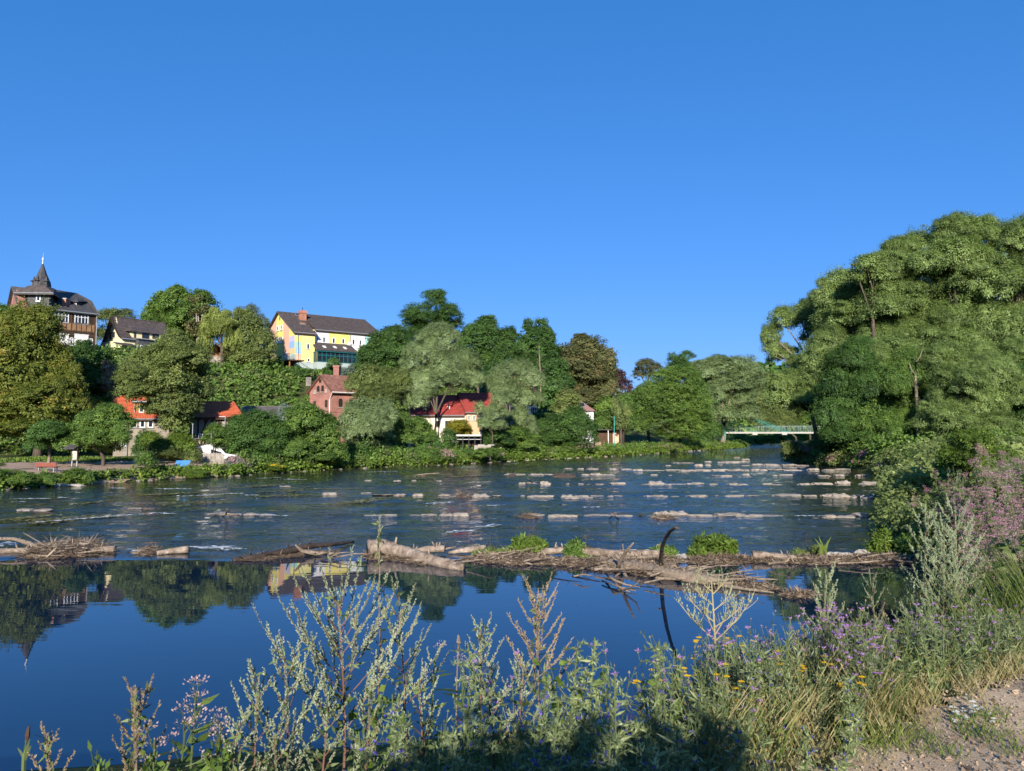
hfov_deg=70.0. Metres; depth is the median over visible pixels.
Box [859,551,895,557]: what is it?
driftwood branch
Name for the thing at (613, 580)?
driftwood tangle
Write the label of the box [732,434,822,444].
bank shrub
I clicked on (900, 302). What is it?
tree
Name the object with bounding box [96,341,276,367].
hilltop shrubs
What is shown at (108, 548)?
log
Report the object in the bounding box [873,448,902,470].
flowering bush
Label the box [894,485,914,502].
bank bush
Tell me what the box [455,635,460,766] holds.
dry stem
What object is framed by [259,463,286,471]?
yellow flower patch
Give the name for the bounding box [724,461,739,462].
weir stone
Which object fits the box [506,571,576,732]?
mugwort
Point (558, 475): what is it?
silt bed
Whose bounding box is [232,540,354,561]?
fallen trunk
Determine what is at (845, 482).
weir stone
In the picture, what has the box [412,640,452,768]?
hemp agrimony
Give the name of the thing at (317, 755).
mugwort
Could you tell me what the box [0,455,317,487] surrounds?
meadow grass
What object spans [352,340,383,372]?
tree
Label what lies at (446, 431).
clipped shrub
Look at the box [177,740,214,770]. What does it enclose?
leafy herb
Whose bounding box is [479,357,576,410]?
tree
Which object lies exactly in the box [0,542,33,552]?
log
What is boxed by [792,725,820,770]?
bugloss spike
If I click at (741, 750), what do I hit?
bugloss spike
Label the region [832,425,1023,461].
undergrowth
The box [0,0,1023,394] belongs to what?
sky
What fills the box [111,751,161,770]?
leafy herb
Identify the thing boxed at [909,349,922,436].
grove trunk
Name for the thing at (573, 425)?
shrub thicket
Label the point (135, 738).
dock
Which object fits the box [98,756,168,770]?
leafy herb
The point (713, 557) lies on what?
flood debris
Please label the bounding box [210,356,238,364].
terrace wall
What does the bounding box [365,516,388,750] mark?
mugwort
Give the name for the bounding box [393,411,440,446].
elder shrub
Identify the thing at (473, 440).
garden pergola
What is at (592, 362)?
tree
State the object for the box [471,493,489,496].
weir stone
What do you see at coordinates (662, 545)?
dead branch
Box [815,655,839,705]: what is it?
yellow daisy
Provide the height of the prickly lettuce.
0.917 m
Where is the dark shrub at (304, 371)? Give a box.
[292,364,312,376]
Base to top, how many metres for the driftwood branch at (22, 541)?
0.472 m
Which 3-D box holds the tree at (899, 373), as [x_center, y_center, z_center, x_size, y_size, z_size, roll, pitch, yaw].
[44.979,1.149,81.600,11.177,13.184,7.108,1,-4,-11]
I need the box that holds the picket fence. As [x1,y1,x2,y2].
[203,452,225,464]
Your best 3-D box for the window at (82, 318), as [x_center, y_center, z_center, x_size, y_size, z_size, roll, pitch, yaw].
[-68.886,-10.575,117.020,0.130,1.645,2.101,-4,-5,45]
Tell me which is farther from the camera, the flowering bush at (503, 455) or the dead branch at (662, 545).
the flowering bush at (503, 455)
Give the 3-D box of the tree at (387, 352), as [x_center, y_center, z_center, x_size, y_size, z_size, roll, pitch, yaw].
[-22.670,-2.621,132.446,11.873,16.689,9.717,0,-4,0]
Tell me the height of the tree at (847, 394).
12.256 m
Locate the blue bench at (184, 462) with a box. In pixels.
[175,460,190,467]
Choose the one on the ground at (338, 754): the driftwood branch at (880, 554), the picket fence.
the picket fence
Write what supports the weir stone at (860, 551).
in the water at (74, 651)
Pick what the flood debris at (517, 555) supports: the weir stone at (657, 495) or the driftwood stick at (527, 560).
the driftwood stick at (527, 560)
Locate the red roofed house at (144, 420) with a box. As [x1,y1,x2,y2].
[113,395,173,455]
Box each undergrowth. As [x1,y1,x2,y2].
[0,343,476,454]
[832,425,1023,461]
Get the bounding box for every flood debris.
[8,529,119,559]
[129,542,163,555]
[244,546,339,560]
[360,550,427,564]
[464,548,554,565]
[545,552,712,576]
[683,550,755,564]
[719,573,781,591]
[747,549,917,565]
[778,585,822,598]
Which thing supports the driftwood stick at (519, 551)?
on the flood debris at (517, 555)
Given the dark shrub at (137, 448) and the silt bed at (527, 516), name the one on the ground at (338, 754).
the dark shrub at (137, 448)
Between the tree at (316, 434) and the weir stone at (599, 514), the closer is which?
the weir stone at (599, 514)
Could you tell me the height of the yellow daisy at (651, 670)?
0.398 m
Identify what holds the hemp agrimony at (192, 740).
on the ground at (338, 754)
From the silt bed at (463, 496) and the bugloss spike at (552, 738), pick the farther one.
the silt bed at (463, 496)
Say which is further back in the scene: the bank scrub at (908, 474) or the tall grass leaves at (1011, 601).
the bank scrub at (908, 474)
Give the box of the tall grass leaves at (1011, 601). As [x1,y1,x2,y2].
[902,528,1023,658]
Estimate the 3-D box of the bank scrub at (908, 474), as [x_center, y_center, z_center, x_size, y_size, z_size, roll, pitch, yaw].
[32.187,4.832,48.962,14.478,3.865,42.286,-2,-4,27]
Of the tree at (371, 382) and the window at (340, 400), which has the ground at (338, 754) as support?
the tree at (371, 382)
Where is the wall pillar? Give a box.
[306,377,310,385]
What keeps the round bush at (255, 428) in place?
on the ground at (338, 754)
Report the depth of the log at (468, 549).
24.06 m
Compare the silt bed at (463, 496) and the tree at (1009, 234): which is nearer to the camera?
the silt bed at (463, 496)
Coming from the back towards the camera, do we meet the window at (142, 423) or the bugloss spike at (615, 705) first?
the window at (142, 423)
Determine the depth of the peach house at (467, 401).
105.69 m
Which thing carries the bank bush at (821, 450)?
on the ground at (338, 754)
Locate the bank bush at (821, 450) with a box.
[805,438,848,458]
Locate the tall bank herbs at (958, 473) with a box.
[895,449,1023,624]
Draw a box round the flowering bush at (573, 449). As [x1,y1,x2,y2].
[545,442,595,452]
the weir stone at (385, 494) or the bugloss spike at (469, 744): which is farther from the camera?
the weir stone at (385, 494)
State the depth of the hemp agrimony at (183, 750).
2.74 m
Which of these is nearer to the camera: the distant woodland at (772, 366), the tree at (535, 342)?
the tree at (535, 342)
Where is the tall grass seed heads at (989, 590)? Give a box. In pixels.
[912,535,1023,632]
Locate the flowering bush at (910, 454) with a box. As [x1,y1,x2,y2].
[896,450,920,467]
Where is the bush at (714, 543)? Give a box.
[685,530,739,556]
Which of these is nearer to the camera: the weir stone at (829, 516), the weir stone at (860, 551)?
the weir stone at (860, 551)
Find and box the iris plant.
[815,537,830,554]
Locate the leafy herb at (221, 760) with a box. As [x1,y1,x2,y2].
[194,745,231,770]
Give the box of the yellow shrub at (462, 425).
[446,419,471,434]
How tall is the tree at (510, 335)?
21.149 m
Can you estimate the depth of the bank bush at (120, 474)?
59.66 m
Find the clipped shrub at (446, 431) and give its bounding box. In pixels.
[438,427,460,441]
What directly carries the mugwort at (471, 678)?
on the ground at (338, 754)
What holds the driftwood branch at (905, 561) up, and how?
on the ground at (338, 754)
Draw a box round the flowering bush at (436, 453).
[406,445,459,461]
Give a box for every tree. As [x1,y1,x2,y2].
[0,294,99,456]
[0,301,15,312]
[22,419,67,462]
[50,402,138,465]
[63,338,121,424]
[95,306,140,347]
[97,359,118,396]
[109,328,217,460]
[139,282,224,343]
[183,294,214,341]
[197,306,243,362]
[218,306,279,365]
[246,302,273,339]
[282,400,350,468]
[321,356,342,374]
[338,395,399,450]
[341,356,414,402]
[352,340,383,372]
[355,324,411,400]
[397,288,464,340]
[398,319,485,430]
[454,314,504,392]
[471,390,512,446]
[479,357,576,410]
[482,356,546,434]
[483,324,519,367]
[510,316,563,371]
[549,332,625,412]
[549,387,582,415]
[592,392,637,434]
[610,394,631,444]
[611,366,634,392]
[624,363,717,443]
[629,357,663,443]
[665,350,695,442]
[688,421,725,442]
[689,353,766,442]
[742,370,804,440]
[758,296,824,368]
[762,352,834,439]
[792,405,816,439]
[795,262,885,369]
[808,333,909,445]
[809,376,898,446]
[841,251,901,337]
[846,394,915,441]
[853,224,964,348]
[861,333,886,345]
[862,330,919,378]
[870,338,954,439]
[877,350,923,443]
[904,210,1023,351]
[908,345,1023,438]
[916,338,1005,429]
[967,333,1023,434]
[973,212,1023,346]
[992,355,1023,435]
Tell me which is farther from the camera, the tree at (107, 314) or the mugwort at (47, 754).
the tree at (107, 314)
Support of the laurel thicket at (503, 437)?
on the ground at (338, 754)
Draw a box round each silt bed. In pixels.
[23,543,108,559]
[137,549,155,554]
[240,551,334,560]
[369,554,425,564]
[455,491,470,497]
[472,554,548,564]
[520,515,539,518]
[553,473,575,477]
[557,558,684,576]
[653,515,675,519]
[693,557,744,564]
[753,557,918,564]
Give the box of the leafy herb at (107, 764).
[87,741,112,770]
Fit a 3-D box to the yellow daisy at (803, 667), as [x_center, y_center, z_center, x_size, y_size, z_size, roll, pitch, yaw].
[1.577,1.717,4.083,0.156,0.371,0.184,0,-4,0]
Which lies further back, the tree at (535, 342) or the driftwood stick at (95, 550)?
the tree at (535, 342)
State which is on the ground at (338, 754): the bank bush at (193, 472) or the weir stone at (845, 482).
the bank bush at (193, 472)
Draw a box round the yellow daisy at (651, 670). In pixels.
[649,667,688,728]
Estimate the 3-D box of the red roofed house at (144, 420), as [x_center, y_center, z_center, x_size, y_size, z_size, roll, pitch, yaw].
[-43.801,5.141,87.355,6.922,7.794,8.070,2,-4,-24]
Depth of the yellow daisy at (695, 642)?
4.21 m
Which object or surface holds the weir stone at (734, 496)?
on the water at (74, 651)
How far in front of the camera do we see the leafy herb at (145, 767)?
2.71 m
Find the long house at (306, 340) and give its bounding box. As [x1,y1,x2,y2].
[270,307,376,369]
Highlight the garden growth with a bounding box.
[244,436,534,462]
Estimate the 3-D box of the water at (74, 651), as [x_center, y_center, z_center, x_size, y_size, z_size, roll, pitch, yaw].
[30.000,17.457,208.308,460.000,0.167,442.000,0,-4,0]
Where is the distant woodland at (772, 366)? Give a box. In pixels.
[614,352,802,409]
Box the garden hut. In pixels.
[208,344,226,355]
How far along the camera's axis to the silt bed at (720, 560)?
22.57 m
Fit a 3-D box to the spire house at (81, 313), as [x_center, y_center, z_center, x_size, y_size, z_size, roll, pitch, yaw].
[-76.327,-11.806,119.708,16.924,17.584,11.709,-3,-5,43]
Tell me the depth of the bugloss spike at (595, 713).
2.70 m
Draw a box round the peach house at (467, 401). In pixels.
[456,392,504,449]
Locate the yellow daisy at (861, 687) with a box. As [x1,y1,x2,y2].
[837,676,866,728]
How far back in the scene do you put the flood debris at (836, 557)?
22.59 m
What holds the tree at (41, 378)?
on the ground at (338, 754)
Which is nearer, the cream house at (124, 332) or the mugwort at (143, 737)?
the mugwort at (143, 737)
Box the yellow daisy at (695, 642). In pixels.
[683,636,704,704]
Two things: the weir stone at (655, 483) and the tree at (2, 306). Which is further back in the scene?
the tree at (2, 306)
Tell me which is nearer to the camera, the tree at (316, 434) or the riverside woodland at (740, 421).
the tree at (316, 434)
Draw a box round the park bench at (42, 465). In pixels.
[35,463,59,472]
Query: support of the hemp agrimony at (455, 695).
on the ground at (338, 754)
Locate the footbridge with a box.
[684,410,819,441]
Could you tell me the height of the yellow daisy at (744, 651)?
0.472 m
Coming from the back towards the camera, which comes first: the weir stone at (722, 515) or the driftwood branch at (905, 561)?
the weir stone at (722, 515)
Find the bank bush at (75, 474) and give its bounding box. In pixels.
[61,467,95,483]
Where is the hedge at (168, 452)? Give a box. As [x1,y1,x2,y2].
[153,443,202,462]
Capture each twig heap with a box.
[454,487,470,497]
[514,510,546,518]
[647,510,678,519]
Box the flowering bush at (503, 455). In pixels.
[470,449,506,460]
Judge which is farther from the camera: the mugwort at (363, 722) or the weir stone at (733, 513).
the weir stone at (733, 513)
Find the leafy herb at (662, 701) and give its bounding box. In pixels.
[582,679,687,770]
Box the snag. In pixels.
[217,508,246,515]
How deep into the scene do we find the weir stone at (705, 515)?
35.22 m
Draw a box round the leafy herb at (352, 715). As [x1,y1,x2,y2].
[335,679,405,770]
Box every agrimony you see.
[135,719,171,770]
[161,703,216,770]
[171,674,225,770]
[203,711,229,768]
[210,716,241,770]
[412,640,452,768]
[441,653,482,770]
[457,660,480,768]
[949,510,1023,617]
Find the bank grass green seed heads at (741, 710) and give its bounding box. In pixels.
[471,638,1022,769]
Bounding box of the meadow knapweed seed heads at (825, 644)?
[472,583,1023,735]
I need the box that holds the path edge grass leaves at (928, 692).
[689,644,1023,770]
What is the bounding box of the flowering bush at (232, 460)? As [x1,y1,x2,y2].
[223,455,253,470]
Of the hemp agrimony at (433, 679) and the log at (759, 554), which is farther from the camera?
the log at (759, 554)
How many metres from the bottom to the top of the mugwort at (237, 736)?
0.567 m
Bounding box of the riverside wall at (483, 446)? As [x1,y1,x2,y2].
[474,445,490,459]
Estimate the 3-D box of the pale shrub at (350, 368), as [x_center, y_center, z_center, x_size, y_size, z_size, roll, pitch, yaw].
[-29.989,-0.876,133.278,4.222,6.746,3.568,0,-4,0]
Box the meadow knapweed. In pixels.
[467,585,1023,770]
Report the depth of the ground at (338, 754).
4.84 m
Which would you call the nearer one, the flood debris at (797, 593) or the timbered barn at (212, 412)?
the flood debris at (797, 593)
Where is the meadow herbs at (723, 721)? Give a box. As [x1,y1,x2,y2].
[368,600,1023,770]
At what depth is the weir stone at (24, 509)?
37.76 m
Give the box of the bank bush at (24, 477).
[0,468,38,485]
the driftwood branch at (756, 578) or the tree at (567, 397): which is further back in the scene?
the tree at (567, 397)
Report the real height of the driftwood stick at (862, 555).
0.344 m
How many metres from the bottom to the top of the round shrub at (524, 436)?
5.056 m
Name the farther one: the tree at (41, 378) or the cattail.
the tree at (41, 378)
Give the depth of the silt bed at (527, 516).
34.29 m
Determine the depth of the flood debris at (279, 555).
23.53 m
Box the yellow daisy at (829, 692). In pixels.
[814,656,836,724]
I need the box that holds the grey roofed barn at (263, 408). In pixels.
[242,406,300,417]
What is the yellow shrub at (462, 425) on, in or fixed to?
on the ground at (338, 754)
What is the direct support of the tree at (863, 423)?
on the ground at (338, 754)
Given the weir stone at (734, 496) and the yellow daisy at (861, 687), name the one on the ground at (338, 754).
the yellow daisy at (861, 687)
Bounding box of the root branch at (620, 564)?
[614,542,633,576]
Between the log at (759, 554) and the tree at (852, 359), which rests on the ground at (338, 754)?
the tree at (852, 359)
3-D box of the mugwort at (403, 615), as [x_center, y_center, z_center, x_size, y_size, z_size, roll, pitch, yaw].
[-0.525,1.404,3.616,0.416,0.965,0.270,0,-4,0]
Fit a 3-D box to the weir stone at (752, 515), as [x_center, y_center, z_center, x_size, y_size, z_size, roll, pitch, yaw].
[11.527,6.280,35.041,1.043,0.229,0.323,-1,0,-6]
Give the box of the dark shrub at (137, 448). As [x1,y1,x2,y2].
[130,426,149,455]
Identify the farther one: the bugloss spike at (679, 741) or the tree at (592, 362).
the tree at (592, 362)
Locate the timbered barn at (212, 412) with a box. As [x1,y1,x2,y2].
[190,401,245,443]
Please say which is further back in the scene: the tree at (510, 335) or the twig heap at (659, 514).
the tree at (510, 335)
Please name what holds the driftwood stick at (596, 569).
on the flood debris at (558, 560)
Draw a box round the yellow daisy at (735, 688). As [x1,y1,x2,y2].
[730,680,751,726]
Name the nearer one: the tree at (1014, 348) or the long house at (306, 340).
the tree at (1014, 348)
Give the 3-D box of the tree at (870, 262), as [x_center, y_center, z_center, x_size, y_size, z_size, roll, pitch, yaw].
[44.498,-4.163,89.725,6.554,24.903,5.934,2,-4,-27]
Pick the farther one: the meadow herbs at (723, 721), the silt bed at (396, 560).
the silt bed at (396, 560)
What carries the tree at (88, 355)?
on the ground at (338, 754)
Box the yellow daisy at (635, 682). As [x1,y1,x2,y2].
[632,671,647,764]
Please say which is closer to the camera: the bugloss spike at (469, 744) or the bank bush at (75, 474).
the bugloss spike at (469, 744)
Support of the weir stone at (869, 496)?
in the water at (74, 651)
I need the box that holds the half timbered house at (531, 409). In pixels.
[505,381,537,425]
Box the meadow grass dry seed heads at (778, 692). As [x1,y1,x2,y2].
[503,608,1023,755]
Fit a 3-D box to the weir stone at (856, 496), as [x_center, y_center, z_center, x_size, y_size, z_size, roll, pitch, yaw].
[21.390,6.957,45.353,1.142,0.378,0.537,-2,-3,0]
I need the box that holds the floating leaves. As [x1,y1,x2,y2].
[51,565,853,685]
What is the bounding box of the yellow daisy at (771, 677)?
[758,650,782,727]
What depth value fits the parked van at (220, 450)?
74.51 m
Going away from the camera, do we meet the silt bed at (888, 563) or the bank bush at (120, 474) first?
the silt bed at (888, 563)
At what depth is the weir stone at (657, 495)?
45.50 m
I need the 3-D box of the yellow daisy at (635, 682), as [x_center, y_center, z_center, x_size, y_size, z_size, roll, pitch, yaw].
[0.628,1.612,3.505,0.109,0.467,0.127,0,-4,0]
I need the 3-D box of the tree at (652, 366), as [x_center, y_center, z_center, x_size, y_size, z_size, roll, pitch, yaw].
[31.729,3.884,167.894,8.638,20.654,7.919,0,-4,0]
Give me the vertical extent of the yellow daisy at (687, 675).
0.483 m
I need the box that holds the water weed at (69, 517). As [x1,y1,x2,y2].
[1,467,602,523]
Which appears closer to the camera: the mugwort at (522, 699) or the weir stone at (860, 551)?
the mugwort at (522, 699)
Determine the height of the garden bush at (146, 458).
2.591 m
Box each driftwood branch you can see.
[0,537,38,546]
[295,543,338,555]
[719,580,773,592]
[723,571,777,580]
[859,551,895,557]
[894,559,919,563]
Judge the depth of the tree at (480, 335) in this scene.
146.44 m
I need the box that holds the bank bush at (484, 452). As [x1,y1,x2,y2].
[462,447,502,462]
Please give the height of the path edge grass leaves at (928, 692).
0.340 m
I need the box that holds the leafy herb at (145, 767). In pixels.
[137,749,182,770]
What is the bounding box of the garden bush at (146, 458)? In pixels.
[132,450,157,467]
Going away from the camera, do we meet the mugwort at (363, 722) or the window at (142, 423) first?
the mugwort at (363, 722)
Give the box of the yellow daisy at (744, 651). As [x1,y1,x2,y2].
[738,635,764,684]
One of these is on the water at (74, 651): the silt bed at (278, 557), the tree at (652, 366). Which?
the silt bed at (278, 557)
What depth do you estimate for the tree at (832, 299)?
96.05 m
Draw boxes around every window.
[55,312,68,323]
[74,314,88,324]
[140,421,144,427]
[148,421,153,427]
[338,398,342,407]
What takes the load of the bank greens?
on the ground at (338, 754)
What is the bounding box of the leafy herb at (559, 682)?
[530,658,586,758]
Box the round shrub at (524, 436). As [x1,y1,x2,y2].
[505,425,542,447]
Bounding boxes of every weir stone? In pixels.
[16,508,34,510]
[33,508,52,511]
[53,483,83,485]
[322,492,339,494]
[374,494,395,495]
[438,513,451,515]
[452,513,468,515]
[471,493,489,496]
[527,495,554,496]
[540,481,550,484]
[548,514,577,516]
[587,514,610,515]
[647,495,667,496]
[648,481,664,484]
[653,511,669,514]
[669,510,686,514]
[676,553,686,558]
[686,514,711,516]
[687,495,707,496]
[710,469,726,470]
[711,515,736,516]
[715,512,745,515]
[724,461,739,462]
[725,495,743,496]
[743,514,762,516]
[774,494,800,495]
[811,482,832,484]
[820,493,832,496]
[822,515,835,517]
[827,552,859,555]
[831,493,850,497]
[835,480,850,484]
[836,515,854,517]
[845,512,873,516]
[850,495,864,497]
[855,548,869,553]
[859,481,876,483]
[861,494,877,497]
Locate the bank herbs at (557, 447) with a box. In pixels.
[236,438,742,470]
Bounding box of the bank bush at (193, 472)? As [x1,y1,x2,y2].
[175,468,212,478]
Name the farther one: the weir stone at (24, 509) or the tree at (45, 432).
the tree at (45, 432)
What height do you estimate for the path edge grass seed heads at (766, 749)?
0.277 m
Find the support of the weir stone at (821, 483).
in the water at (74, 651)
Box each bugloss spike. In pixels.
[342,730,382,770]
[370,692,420,770]
[385,718,433,770]
[435,734,476,770]
[441,698,491,770]
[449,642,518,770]
[503,674,568,770]
[528,702,580,770]
[540,642,599,770]
[554,637,617,770]
[566,690,613,770]
[580,716,632,770]
[587,673,645,770]
[627,641,683,770]
[629,743,671,770]
[656,719,698,770]
[674,684,716,770]
[724,718,759,770]
[735,659,768,754]
[751,646,800,750]
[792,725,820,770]
[824,703,867,770]
[833,674,865,750]
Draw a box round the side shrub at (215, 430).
[199,421,233,451]
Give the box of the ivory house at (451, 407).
[406,395,465,447]
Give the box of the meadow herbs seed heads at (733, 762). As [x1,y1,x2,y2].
[371,595,1023,770]
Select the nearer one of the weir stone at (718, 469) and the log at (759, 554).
the log at (759, 554)
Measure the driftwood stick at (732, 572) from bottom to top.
0.439 m
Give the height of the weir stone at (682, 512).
0.416 m
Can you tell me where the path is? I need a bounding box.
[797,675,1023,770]
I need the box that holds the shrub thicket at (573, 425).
[531,404,602,447]
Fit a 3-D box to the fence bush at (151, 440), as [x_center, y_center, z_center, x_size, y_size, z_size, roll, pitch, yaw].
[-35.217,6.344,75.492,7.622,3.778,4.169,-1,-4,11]
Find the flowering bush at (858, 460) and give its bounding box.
[847,448,873,466]
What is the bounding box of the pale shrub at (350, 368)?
[341,363,355,375]
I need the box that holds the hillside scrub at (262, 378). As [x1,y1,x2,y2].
[21,344,399,454]
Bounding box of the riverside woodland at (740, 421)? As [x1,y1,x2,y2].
[726,411,821,438]
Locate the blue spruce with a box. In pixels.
[277,403,293,455]
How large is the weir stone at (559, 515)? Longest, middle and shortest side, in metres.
1.496 x 0.330 x 0.258 m
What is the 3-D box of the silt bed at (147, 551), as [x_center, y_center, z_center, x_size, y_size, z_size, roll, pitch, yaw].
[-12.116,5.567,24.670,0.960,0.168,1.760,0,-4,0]
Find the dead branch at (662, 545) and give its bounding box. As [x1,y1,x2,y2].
[656,526,679,565]
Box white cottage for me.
[579,399,595,442]
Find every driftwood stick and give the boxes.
[77,550,114,553]
[337,553,365,556]
[413,559,424,561]
[455,556,491,561]
[477,546,519,556]
[502,546,540,556]
[523,555,542,562]
[553,562,580,571]
[572,559,608,569]
[594,565,609,570]
[605,566,654,571]
[644,573,669,582]
[649,563,686,576]
[655,576,679,579]
[696,563,736,570]
[709,575,762,582]
[712,569,751,575]
[714,562,751,576]
[730,561,761,572]
[838,559,878,563]
[846,549,882,559]
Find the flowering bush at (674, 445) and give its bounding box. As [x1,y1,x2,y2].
[655,443,682,450]
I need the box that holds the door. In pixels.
[612,431,619,442]
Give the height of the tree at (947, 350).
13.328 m
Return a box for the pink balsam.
[945,450,1023,609]
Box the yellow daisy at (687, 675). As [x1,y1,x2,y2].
[684,663,729,758]
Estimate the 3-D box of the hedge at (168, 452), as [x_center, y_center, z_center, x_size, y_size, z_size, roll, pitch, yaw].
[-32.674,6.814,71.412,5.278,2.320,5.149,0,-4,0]
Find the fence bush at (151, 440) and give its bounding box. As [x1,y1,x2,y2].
[139,430,198,460]
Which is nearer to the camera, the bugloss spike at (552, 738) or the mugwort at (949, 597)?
the bugloss spike at (552, 738)
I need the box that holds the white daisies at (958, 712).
[947,694,995,725]
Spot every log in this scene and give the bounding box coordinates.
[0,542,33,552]
[89,546,116,552]
[156,545,189,554]
[366,537,465,570]
[413,541,445,552]
[449,545,485,553]
[540,542,599,555]
[595,544,659,557]
[624,551,658,559]
[751,550,795,558]
[782,556,824,559]
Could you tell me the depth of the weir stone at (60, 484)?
54.78 m
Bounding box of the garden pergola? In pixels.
[456,435,482,453]
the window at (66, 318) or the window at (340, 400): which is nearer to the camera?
the window at (340, 400)
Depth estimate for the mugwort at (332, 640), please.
3.40 m
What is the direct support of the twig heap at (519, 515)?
on the water at (74, 651)
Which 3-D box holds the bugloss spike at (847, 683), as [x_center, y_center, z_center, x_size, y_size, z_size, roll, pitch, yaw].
[1.659,1.639,3.597,0.149,0.425,0.170,0,-4,0]
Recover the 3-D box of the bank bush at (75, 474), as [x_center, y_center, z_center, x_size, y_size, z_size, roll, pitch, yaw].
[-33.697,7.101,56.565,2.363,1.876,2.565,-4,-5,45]
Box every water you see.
[0,443,942,770]
[0,463,874,551]
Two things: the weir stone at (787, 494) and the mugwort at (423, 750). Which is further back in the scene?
the weir stone at (787, 494)
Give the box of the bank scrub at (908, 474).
[868,431,1023,504]
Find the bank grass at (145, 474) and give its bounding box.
[0,442,750,489]
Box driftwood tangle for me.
[601,573,639,591]
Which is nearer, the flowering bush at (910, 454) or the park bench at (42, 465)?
the flowering bush at (910, 454)
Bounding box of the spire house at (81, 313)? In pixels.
[7,258,99,347]
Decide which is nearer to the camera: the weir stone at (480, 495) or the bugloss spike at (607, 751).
the bugloss spike at (607, 751)
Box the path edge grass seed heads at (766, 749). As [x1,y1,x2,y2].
[700,648,1023,770]
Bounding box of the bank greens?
[778,442,1023,668]
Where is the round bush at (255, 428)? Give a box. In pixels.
[216,407,294,459]
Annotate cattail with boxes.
[18,726,30,770]
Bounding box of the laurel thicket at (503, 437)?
[480,418,516,447]
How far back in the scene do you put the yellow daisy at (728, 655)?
4.35 m
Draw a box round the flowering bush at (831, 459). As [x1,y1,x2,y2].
[822,446,855,464]
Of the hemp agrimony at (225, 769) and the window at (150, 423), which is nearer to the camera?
the hemp agrimony at (225, 769)
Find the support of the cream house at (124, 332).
on the ground at (338, 754)
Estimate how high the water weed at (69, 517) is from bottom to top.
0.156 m
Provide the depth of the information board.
64.33 m
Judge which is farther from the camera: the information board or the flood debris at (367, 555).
the information board
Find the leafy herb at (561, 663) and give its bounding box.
[559,656,608,766]
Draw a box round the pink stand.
[892,444,991,522]
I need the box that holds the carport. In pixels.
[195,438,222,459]
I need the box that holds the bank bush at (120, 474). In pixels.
[103,472,125,479]
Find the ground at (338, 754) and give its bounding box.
[0,362,1023,770]
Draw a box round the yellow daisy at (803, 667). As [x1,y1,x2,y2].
[790,664,807,719]
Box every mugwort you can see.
[27,721,75,770]
[112,673,176,770]
[201,707,261,770]
[213,658,293,770]
[244,708,302,770]
[245,629,336,770]
[251,545,445,770]
[296,679,358,770]
[345,675,392,770]
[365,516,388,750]
[368,575,448,760]
[391,662,452,770]
[461,612,518,749]
[470,666,535,770]
[497,653,547,745]
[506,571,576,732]
[790,559,844,653]
[861,569,902,654]
[883,500,951,644]
[891,514,972,653]
[917,493,1020,636]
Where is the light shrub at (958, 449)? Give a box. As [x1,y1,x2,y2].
[931,426,1021,478]
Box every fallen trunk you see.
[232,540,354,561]
[601,558,731,584]
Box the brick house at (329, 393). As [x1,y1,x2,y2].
[306,365,357,442]
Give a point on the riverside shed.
(606, 435)
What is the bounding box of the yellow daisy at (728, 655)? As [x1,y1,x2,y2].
[721,637,742,697]
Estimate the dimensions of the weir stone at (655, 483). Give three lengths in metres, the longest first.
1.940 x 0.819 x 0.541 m
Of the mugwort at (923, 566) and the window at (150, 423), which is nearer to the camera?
the mugwort at (923, 566)
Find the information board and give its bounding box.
[63,444,80,466]
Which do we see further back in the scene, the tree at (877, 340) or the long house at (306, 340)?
the long house at (306, 340)
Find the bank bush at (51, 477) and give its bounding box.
[34,470,59,484]
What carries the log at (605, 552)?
on the flood debris at (558, 560)
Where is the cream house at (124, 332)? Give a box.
[101,316,167,356]
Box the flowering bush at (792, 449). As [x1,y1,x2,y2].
[779,440,823,460]
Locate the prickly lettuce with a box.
[675,567,757,702]
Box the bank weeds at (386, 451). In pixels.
[239,439,745,472]
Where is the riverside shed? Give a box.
[596,429,624,445]
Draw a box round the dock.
[126,685,147,770]
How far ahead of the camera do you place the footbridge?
192.68 m

